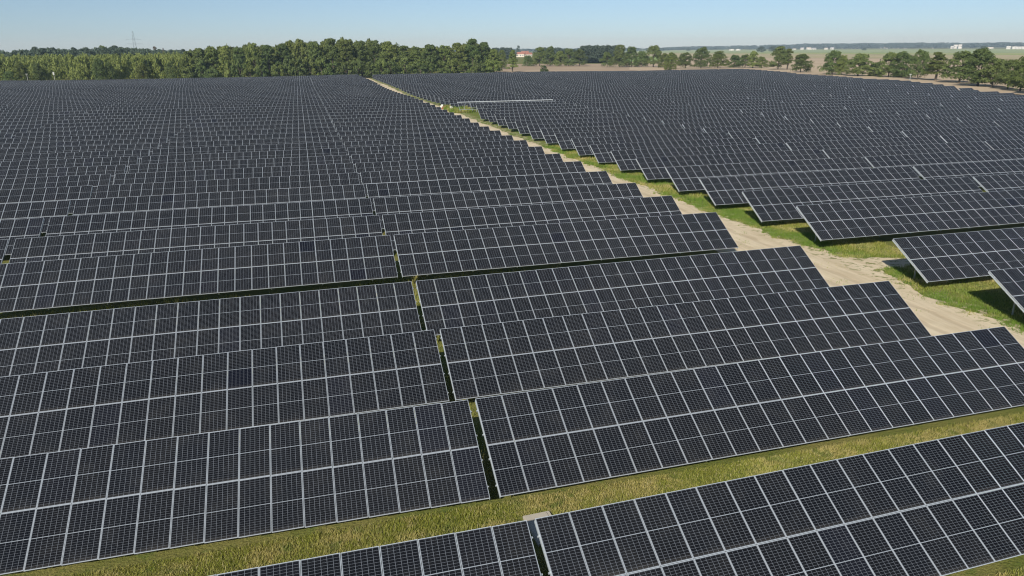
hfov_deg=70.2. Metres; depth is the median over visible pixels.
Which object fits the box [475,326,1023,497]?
solar table
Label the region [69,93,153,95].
solar table
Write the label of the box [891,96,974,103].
solar table
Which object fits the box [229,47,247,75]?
forest tree
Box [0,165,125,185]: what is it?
solar table
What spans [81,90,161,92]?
solar table
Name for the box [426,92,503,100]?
solar table
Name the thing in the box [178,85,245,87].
solar table
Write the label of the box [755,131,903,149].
solar table
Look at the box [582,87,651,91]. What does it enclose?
solar table
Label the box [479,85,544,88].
solar table
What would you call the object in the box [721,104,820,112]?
solar table
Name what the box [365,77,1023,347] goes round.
track
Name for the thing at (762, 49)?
distant tree
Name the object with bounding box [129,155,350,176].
solar table
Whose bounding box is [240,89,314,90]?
solar table
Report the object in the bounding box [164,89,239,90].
solar table
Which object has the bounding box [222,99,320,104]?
solar table
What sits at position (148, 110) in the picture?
solar table
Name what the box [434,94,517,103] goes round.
solar table
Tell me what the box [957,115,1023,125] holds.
solar table
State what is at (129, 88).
solar table
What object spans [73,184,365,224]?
solar table
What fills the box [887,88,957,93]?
solar table
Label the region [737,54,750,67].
field tree
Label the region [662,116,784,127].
solar table
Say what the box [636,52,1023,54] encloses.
meadow
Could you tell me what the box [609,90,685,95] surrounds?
solar table
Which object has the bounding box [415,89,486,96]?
solar table
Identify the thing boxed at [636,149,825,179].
solar table
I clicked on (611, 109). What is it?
solar table
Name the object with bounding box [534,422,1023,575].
solar table
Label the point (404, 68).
forest shrub
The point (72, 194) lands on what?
solar table
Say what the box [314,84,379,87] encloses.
solar table
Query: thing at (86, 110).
solar table
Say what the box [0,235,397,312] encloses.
solar table
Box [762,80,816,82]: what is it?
solar table
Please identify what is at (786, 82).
solar table
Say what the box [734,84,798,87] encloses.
solar table
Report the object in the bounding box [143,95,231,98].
solar table
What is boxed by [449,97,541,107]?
solar table
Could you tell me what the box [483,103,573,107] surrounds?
solar table
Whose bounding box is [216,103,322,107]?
solar table
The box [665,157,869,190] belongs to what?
solar table
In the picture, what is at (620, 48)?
field tree
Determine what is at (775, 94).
solar table
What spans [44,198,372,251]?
solar table
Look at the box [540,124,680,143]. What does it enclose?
solar table
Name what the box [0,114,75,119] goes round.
solar table
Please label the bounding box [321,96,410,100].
solar table
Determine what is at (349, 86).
solar table
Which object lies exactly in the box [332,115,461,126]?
solar table
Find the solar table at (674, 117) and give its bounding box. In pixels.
[644,113,760,123]
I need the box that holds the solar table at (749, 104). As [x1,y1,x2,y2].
[704,102,800,109]
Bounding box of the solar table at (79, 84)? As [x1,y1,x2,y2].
[60,84,117,84]
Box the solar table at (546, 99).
[542,95,628,101]
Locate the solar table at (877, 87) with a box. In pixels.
[845,85,911,90]
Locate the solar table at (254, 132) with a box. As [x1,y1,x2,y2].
[177,127,334,138]
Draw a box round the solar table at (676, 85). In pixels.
[644,84,708,87]
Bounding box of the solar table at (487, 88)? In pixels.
[484,85,550,89]
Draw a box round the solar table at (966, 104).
[940,100,1023,108]
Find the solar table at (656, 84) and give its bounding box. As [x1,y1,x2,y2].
[626,83,688,85]
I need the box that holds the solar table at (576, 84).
[546,83,607,85]
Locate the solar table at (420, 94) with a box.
[418,89,492,97]
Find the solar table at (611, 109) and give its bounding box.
[599,105,702,112]
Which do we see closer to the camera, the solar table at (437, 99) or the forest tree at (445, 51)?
the solar table at (437, 99)
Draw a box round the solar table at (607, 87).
[574,86,642,89]
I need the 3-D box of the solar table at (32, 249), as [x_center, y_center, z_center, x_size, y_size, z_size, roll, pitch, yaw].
[-25.349,-2.962,60.848,28.970,3.650,4.024,-5,19,-15]
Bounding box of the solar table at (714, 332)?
[440,281,930,400]
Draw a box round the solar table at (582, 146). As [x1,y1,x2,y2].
[571,132,728,155]
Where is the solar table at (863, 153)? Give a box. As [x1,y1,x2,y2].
[823,141,989,167]
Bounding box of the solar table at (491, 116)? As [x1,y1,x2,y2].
[486,108,597,121]
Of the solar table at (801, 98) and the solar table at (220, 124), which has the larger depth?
the solar table at (801, 98)
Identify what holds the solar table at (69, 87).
on the ground at (206, 549)
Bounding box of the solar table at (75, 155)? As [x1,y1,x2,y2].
[0,149,148,164]
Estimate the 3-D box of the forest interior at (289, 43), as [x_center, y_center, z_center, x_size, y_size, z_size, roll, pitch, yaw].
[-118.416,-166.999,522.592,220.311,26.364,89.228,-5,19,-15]
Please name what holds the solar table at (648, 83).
on the ground at (206, 549)
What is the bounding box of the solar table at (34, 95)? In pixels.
[0,94,66,96]
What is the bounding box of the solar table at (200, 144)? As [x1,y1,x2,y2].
[161,136,339,151]
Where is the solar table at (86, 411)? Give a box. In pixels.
[0,330,448,458]
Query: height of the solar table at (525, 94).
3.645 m
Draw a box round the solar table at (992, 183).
[973,173,1023,191]
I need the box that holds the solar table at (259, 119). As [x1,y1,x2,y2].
[195,116,329,124]
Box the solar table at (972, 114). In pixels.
[926,111,1023,121]
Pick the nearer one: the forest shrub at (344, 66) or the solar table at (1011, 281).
the solar table at (1011, 281)
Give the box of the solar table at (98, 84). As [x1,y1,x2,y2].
[47,84,116,85]
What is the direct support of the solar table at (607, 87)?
on the ground at (206, 549)
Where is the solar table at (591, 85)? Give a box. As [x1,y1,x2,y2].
[559,85,624,87]
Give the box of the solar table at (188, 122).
[44,120,192,128]
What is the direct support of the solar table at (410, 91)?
on the ground at (206, 549)
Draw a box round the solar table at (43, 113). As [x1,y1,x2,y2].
[0,111,84,116]
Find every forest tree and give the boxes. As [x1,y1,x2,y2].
[181,51,199,76]
[190,48,212,73]
[202,46,221,77]
[213,45,233,76]
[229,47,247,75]
[244,43,263,74]
[260,44,280,76]
[274,43,293,75]
[291,38,309,73]
[306,41,326,74]
[322,38,340,71]
[336,39,355,73]
[352,40,369,76]
[364,40,384,70]
[379,41,397,73]
[394,45,412,72]
[407,46,428,73]
[420,44,440,73]
[435,45,453,68]
[449,42,468,72]
[463,38,481,72]
[477,42,490,72]
[488,49,502,71]
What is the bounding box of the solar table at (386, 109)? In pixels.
[328,107,440,116]
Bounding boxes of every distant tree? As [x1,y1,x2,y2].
[756,47,765,51]
[768,46,776,50]
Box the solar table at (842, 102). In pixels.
[801,99,890,106]
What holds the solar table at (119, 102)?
on the ground at (206, 549)
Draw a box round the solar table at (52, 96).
[0,95,59,97]
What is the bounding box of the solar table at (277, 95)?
[231,94,317,96]
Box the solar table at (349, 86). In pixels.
[315,86,382,87]
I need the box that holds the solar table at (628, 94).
[619,91,697,97]
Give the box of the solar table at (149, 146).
[0,143,158,157]
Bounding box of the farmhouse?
[516,52,524,56]
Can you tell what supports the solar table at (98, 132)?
on the ground at (206, 549)
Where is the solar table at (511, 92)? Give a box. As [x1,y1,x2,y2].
[506,89,579,93]
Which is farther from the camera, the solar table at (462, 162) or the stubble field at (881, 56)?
the stubble field at (881, 56)
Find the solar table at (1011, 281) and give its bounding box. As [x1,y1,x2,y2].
[988,267,1023,314]
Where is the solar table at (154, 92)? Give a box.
[75,91,157,93]
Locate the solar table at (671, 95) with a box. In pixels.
[630,93,710,98]
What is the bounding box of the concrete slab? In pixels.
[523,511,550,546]
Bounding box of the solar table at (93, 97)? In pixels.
[47,97,140,98]
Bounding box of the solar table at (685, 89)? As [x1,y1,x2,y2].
[675,87,744,91]
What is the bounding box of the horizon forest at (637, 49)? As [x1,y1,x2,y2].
[95,47,672,52]
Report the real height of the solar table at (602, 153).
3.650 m
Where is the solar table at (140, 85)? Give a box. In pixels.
[111,85,177,85]
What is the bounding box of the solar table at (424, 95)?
[422,90,497,98]
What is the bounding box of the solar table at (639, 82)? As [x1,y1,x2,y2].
[610,81,669,84]
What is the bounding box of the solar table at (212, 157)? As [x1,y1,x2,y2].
[141,148,345,169]
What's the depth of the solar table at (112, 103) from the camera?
215.30 m
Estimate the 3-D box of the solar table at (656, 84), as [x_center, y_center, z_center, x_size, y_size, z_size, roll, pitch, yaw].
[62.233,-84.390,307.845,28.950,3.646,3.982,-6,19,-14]
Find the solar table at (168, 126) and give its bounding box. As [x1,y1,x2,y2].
[30,123,186,135]
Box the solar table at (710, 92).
[699,89,773,94]
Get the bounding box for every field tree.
[498,50,507,68]
[506,50,517,71]
[522,55,533,65]
[530,47,548,65]
[543,46,555,65]
[554,51,566,65]
[561,48,577,65]
[571,49,588,65]
[599,52,613,66]
[610,44,628,66]
[623,46,637,66]
[633,51,650,66]
[643,45,663,66]
[658,53,670,67]
[663,52,680,66]
[677,52,693,67]
[690,46,711,67]
[708,51,729,67]
[726,54,741,67]
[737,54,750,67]
[746,51,758,67]
[754,56,768,67]
[767,46,789,69]
[781,48,794,69]
[790,54,814,71]
[817,50,841,74]
[834,55,849,74]
[844,53,875,75]
[867,62,883,75]
[875,51,901,76]
[889,51,915,77]
[907,49,930,79]
[923,52,947,80]
[938,50,977,82]
[956,47,998,85]
[976,57,1011,86]
[993,59,1021,88]
[1003,56,1023,90]
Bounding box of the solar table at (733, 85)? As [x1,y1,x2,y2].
[722,83,785,86]
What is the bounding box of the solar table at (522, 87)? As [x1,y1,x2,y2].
[489,86,556,90]
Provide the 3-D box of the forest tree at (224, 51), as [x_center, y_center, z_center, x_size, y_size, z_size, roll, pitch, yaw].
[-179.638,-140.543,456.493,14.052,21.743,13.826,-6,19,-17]
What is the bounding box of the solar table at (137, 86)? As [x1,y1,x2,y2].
[105,85,175,87]
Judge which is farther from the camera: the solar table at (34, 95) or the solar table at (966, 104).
the solar table at (34, 95)
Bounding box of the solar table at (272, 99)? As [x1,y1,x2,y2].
[224,98,319,101]
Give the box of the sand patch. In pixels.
[819,257,910,272]
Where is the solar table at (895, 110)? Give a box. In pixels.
[869,106,967,114]
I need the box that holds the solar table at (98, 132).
[15,128,180,137]
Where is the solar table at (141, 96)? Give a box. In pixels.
[54,95,145,97]
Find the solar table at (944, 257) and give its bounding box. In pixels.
[892,227,1023,282]
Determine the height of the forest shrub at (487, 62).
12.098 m
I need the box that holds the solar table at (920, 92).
[907,90,979,94]
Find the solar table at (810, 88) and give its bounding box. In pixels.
[774,87,844,92]
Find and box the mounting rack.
[457,99,552,111]
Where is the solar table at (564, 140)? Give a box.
[555,128,702,149]
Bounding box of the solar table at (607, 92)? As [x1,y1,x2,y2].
[599,89,673,93]
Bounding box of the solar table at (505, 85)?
[474,84,538,87]
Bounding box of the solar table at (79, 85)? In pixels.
[41,85,110,86]
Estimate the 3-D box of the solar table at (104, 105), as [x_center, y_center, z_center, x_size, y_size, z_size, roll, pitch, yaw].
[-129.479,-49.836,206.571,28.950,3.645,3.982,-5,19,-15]
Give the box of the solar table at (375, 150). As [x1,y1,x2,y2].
[347,140,528,162]
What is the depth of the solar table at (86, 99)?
239.23 m
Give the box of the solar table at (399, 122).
[334,118,470,131]
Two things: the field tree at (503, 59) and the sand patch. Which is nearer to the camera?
the sand patch
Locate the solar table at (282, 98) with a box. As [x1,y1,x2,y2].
[227,96,318,100]
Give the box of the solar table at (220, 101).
[121,100,222,103]
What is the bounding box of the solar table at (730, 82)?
[700,81,760,84]
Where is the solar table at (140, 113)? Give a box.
[78,110,205,116]
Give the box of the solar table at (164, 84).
[148,84,181,84]
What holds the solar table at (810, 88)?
on the ground at (206, 549)
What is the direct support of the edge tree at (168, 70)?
on the ground at (206, 549)
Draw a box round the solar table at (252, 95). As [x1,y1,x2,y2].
[233,93,316,96]
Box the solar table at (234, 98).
[229,95,317,99]
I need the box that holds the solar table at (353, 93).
[318,92,396,95]
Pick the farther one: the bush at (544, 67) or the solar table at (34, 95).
the bush at (544, 67)
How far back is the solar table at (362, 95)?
253.35 m
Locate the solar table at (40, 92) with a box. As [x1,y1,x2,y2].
[0,92,79,93]
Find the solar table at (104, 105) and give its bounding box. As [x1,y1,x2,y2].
[0,104,111,107]
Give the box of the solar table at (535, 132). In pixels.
[527,120,660,138]
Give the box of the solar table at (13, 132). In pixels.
[0,129,27,137]
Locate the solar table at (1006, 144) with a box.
[985,139,1023,149]
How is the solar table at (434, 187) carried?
on the ground at (206, 549)
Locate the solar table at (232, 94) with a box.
[147,93,233,96]
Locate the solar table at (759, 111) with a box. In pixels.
[741,106,843,115]
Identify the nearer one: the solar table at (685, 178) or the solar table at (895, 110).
the solar table at (685, 178)
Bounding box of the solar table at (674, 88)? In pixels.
[664,86,732,89]
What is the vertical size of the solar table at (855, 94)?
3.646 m
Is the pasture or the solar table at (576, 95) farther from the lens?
the pasture
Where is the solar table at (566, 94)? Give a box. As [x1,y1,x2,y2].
[527,93,606,96]
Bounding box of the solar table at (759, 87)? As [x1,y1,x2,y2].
[747,85,812,88]
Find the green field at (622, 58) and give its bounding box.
[568,56,659,61]
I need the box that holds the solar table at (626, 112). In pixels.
[613,107,719,116]
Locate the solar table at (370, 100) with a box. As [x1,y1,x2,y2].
[323,98,418,104]
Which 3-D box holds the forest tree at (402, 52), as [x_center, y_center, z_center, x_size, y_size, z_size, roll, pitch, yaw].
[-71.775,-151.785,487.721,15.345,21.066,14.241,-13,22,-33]
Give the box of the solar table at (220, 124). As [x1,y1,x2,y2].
[189,119,330,128]
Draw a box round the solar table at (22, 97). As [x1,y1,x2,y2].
[0,97,51,98]
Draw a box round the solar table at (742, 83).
[711,82,772,85]
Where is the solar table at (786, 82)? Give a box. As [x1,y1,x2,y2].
[774,80,833,83]
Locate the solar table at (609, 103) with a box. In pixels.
[575,101,671,107]
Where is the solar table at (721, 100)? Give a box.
[673,98,762,104]
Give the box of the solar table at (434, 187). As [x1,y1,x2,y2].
[366,171,612,210]
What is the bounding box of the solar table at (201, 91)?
[160,90,238,91]
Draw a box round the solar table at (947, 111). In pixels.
[897,108,998,117]
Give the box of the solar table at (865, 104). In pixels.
[822,101,913,108]
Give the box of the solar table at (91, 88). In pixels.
[21,87,97,89]
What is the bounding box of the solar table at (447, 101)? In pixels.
[444,96,531,104]
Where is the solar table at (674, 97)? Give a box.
[646,95,730,100]
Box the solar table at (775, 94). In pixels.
[732,92,810,98]
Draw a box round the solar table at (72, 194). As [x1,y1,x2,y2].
[0,185,92,214]
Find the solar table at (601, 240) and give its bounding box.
[394,212,738,277]
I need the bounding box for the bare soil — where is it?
[495,64,634,71]
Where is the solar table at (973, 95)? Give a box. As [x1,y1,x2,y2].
[951,93,1014,98]
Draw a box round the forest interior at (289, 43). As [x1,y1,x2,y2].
[189,37,501,74]
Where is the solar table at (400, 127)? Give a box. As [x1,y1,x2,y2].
[336,122,479,135]
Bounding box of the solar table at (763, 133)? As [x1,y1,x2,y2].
[728,126,869,143]
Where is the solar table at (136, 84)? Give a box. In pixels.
[118,83,184,84]
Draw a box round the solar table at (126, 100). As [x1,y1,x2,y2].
[29,99,130,101]
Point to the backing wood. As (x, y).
(58, 51)
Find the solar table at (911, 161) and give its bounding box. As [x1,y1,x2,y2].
[865,148,1023,176]
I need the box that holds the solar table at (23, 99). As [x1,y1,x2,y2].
[0,98,43,100]
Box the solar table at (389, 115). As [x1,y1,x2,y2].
[331,112,453,122]
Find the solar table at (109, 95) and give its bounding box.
[62,94,149,96]
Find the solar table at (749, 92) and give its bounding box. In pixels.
[712,90,788,96]
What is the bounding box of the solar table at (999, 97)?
[974,95,1023,100]
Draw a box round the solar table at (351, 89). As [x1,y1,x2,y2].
[316,88,386,89]
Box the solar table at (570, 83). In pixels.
[540,82,600,85]
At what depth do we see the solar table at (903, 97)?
217.91 m
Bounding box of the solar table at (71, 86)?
[35,85,107,87]
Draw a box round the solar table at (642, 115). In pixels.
[628,109,739,120]
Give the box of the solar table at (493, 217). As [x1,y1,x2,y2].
[382,196,681,249]
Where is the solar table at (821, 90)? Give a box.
[789,88,861,93]
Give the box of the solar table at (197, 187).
[95,172,359,208]
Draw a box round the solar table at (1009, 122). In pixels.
[994,119,1023,125]
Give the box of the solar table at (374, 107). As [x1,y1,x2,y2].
[326,105,434,111]
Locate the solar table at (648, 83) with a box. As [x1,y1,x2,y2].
[618,82,678,84]
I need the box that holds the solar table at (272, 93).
[235,92,316,94]
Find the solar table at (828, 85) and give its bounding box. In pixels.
[815,83,878,87]
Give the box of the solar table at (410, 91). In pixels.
[409,86,477,94]
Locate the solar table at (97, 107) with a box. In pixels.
[0,106,103,110]
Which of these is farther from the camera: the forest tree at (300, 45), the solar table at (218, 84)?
the forest tree at (300, 45)
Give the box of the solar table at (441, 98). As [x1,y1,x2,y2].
[439,95,524,103]
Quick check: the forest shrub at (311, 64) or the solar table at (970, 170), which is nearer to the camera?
the solar table at (970, 170)
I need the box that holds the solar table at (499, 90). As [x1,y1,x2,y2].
[494,87,564,91]
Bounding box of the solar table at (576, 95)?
[534,94,617,101]
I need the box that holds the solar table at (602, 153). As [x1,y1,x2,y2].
[590,137,755,163]
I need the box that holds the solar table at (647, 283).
[416,245,829,335]
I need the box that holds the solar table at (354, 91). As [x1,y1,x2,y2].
[317,90,391,93]
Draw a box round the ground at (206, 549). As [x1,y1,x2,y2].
[0,47,1023,575]
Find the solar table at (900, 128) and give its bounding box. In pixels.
[868,121,995,136]
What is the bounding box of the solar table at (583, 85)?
[552,84,615,86]
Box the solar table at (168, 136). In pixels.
[0,133,174,143]
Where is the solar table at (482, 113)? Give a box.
[478,106,584,118]
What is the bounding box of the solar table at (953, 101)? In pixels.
[914,98,1000,105]
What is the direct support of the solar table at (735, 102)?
on the ground at (206, 549)
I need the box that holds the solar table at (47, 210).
[0,200,70,233]
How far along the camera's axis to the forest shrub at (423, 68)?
476.67 m
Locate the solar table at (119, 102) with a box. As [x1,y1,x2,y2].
[19,101,124,104]
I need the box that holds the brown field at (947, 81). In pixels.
[629,57,1023,94]
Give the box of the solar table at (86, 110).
[0,108,96,113]
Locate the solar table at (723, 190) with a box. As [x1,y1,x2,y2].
[699,166,920,205]
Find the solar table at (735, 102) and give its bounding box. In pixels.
[688,100,780,107]
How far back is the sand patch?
60.98 m
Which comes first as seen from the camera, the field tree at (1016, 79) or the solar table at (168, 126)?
the solar table at (168, 126)
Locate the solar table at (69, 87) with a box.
[28,86,102,88]
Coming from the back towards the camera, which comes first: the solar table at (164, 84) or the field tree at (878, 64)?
the field tree at (878, 64)
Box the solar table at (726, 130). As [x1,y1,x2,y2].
[703,122,836,137]
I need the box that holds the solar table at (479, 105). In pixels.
[476,101,562,108]
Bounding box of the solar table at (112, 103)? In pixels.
[9,102,117,105]
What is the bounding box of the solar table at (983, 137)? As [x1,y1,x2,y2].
[940,131,1023,149]
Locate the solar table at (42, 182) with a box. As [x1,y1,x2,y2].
[0,174,110,198]
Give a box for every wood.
[0,47,182,63]
[0,50,197,80]
[492,44,622,61]
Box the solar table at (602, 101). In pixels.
[565,99,657,105]
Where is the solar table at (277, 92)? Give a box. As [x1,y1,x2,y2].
[237,91,315,93]
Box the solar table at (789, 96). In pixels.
[748,94,828,100]
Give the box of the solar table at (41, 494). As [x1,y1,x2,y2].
[0,400,489,574]
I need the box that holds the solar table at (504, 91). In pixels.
[500,88,571,92]
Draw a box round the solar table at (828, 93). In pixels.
[812,90,886,95]
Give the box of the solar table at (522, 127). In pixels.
[515,116,642,134]
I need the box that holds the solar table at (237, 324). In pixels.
[0,281,421,380]
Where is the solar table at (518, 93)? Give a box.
[512,90,588,94]
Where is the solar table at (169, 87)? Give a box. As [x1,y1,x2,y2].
[100,86,172,88]
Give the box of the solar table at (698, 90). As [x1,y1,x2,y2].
[687,88,758,92]
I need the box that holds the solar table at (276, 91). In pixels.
[239,90,315,91]
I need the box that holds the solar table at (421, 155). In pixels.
[351,146,544,172]
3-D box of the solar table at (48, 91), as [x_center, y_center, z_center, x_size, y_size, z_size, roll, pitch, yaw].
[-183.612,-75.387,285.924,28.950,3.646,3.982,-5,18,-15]
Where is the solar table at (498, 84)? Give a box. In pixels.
[470,83,532,86]
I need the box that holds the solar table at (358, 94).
[319,93,399,97]
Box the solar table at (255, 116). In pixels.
[199,112,327,119]
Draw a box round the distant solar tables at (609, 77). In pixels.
[0,69,1023,138]
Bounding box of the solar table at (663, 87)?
[654,85,720,88]
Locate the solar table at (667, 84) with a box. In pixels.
[635,83,697,86]
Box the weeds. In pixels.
[441,104,474,112]
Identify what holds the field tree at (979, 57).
on the ground at (206, 549)
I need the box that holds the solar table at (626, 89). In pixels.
[590,88,662,92]
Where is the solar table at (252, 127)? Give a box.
[184,123,332,135]
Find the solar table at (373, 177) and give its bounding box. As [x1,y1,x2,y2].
[360,161,585,195]
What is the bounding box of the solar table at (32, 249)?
[9,215,381,275]
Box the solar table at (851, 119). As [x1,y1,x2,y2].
[810,114,927,126]
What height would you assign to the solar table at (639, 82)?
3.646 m
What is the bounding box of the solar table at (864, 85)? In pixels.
[829,84,894,88]
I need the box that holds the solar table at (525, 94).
[519,91,597,95]
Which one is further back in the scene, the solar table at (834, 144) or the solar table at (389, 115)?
the solar table at (389, 115)
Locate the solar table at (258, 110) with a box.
[208,108,324,112]
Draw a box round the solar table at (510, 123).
[504,113,626,130]
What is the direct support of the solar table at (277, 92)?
on the ground at (206, 549)
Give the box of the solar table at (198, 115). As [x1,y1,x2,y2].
[68,113,201,121]
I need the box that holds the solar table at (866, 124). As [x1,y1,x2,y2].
[837,117,958,131]
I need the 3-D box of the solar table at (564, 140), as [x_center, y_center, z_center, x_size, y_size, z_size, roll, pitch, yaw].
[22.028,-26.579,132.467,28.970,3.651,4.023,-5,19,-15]
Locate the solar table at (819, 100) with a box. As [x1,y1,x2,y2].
[782,98,868,104]
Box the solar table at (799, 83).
[787,81,847,84]
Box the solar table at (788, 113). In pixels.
[761,109,869,119]
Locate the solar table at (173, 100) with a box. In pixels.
[127,99,224,101]
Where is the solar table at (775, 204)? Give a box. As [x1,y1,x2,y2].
[742,177,982,221]
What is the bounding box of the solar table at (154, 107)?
[99,105,213,110]
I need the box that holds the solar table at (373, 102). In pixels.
[324,100,422,109]
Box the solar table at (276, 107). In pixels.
[211,105,323,109]
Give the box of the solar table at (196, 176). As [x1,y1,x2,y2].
[113,163,354,194]
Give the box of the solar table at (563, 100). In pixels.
[555,97,644,103]
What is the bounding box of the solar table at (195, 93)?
[152,92,234,94]
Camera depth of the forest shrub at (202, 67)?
443.44 m
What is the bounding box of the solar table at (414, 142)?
[344,135,513,154]
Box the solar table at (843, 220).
[796,189,1023,240]
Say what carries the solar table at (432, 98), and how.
on the ground at (206, 549)
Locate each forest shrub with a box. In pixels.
[179,65,198,78]
[195,59,207,77]
[204,67,220,77]
[219,57,234,76]
[230,58,249,76]
[240,66,258,76]
[255,60,270,76]
[270,64,284,76]
[282,56,294,75]
[291,58,307,75]
[302,59,317,76]
[312,58,329,74]
[325,62,338,74]
[335,61,355,74]
[350,58,365,74]
[365,65,379,77]
[375,58,386,73]
[382,60,400,73]
[397,56,414,73]
[412,62,427,73]
[425,55,437,72]
[436,62,451,72]
[444,58,459,72]
[458,62,471,72]
[471,55,484,72]
[482,59,498,72]
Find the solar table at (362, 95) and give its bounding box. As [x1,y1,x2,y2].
[319,94,403,96]
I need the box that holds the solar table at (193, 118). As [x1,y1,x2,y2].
[56,116,196,124]
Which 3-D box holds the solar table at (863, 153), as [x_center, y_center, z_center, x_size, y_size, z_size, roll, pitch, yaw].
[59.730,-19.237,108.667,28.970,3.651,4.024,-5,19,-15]
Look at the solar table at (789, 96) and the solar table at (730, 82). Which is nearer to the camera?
the solar table at (789, 96)
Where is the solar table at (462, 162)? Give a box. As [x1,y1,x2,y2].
[355,153,562,183]
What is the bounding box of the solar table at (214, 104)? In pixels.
[107,103,216,109]
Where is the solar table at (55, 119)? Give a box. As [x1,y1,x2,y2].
[0,117,64,123]
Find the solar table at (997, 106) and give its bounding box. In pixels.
[968,103,1023,110]
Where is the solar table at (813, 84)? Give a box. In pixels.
[801,82,861,85]
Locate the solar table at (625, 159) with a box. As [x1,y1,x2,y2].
[611,143,786,170]
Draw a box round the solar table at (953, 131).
[903,125,1023,142]
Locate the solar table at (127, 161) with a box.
[0,156,137,178]
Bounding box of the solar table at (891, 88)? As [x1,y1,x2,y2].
[862,86,930,91]
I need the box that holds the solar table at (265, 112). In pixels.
[204,110,326,118]
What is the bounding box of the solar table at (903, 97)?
[869,95,949,101]
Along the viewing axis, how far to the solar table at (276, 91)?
285.28 m
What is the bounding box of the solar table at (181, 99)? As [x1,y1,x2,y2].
[133,98,227,99]
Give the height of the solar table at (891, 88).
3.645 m
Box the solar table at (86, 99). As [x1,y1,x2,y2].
[38,98,135,100]
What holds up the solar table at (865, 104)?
on the ground at (206, 549)
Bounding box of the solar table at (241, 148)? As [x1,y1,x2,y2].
[152,142,342,162]
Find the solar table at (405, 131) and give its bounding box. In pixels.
[339,126,489,141]
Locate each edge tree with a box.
[1,71,18,80]
[13,61,29,79]
[31,63,45,79]
[91,58,108,79]
[104,62,116,79]
[134,64,151,78]
[164,61,178,77]
[177,59,188,77]
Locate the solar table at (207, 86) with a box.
[175,86,244,87]
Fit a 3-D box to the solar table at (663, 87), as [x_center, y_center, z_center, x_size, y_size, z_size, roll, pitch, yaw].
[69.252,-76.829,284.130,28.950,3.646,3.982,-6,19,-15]
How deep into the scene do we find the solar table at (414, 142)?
123.68 m
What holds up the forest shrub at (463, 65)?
on the ground at (206, 549)
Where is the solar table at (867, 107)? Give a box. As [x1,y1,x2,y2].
[844,103,939,112]
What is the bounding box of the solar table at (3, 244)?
[0,239,8,263]
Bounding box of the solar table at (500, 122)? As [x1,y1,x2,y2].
[494,110,610,126]
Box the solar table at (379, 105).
[325,102,429,110]
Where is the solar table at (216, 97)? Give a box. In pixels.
[138,96,229,99]
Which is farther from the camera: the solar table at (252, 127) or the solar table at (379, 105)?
the solar table at (379, 105)
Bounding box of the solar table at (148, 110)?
[87,108,208,114]
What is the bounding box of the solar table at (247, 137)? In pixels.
[170,132,337,144]
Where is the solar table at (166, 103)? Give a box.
[114,102,219,106]
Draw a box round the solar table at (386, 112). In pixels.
[329,110,446,118]
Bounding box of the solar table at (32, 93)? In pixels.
[0,93,72,94]
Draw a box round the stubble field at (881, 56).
[631,53,1023,58]
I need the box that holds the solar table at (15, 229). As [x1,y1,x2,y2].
[0,218,43,254]
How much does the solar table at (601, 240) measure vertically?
3.652 m
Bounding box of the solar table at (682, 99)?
[659,97,746,102]
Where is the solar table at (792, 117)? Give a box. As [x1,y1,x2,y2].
[784,112,895,122]
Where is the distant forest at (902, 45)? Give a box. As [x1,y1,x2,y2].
[663,42,1023,49]
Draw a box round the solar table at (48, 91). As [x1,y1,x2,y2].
[3,90,84,92]
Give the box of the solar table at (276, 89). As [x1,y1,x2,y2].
[242,88,314,89]
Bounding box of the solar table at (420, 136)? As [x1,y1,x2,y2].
[341,130,501,147]
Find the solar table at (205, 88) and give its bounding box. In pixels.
[167,88,241,89]
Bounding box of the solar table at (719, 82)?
[690,80,749,83]
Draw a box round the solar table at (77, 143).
[0,138,166,153]
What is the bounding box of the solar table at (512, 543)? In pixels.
[210,520,542,575]
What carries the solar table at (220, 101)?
on the ground at (206, 549)
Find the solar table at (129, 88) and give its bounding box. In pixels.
[92,88,168,89]
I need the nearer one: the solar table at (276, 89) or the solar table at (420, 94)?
the solar table at (420, 94)
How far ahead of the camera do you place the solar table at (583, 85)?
308.75 m
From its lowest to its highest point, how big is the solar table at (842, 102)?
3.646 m
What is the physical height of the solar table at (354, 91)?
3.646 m
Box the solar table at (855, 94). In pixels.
[830,92,906,97]
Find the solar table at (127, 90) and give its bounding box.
[87,89,165,90]
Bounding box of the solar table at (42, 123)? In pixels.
[0,120,53,127]
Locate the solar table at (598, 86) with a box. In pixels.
[566,85,632,88]
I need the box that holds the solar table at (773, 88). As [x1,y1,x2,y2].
[760,86,828,90]
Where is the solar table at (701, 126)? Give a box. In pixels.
[682,119,809,132]
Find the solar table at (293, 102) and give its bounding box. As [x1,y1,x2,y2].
[219,101,321,106]
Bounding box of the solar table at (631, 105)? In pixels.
[587,103,686,110]
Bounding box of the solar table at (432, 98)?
[430,93,510,101]
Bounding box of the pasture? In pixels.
[531,49,1023,52]
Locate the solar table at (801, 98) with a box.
[764,96,847,102]
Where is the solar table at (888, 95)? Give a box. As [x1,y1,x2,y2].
[849,93,927,99]
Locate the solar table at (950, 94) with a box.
[928,91,998,96]
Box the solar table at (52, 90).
[11,89,90,90]
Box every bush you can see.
[540,65,548,71]
[664,63,675,69]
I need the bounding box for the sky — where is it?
[0,0,1023,52]
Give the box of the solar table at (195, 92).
[156,91,236,94]
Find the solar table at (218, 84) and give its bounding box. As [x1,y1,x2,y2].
[189,84,246,85]
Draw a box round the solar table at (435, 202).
[373,183,642,228]
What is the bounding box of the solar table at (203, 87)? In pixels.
[170,87,242,88]
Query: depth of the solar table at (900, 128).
139.82 m
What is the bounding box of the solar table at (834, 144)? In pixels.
[786,136,943,158]
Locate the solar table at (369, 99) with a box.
[322,97,414,102]
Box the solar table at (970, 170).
[913,159,1023,186]
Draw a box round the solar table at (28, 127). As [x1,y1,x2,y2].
[0,124,40,134]

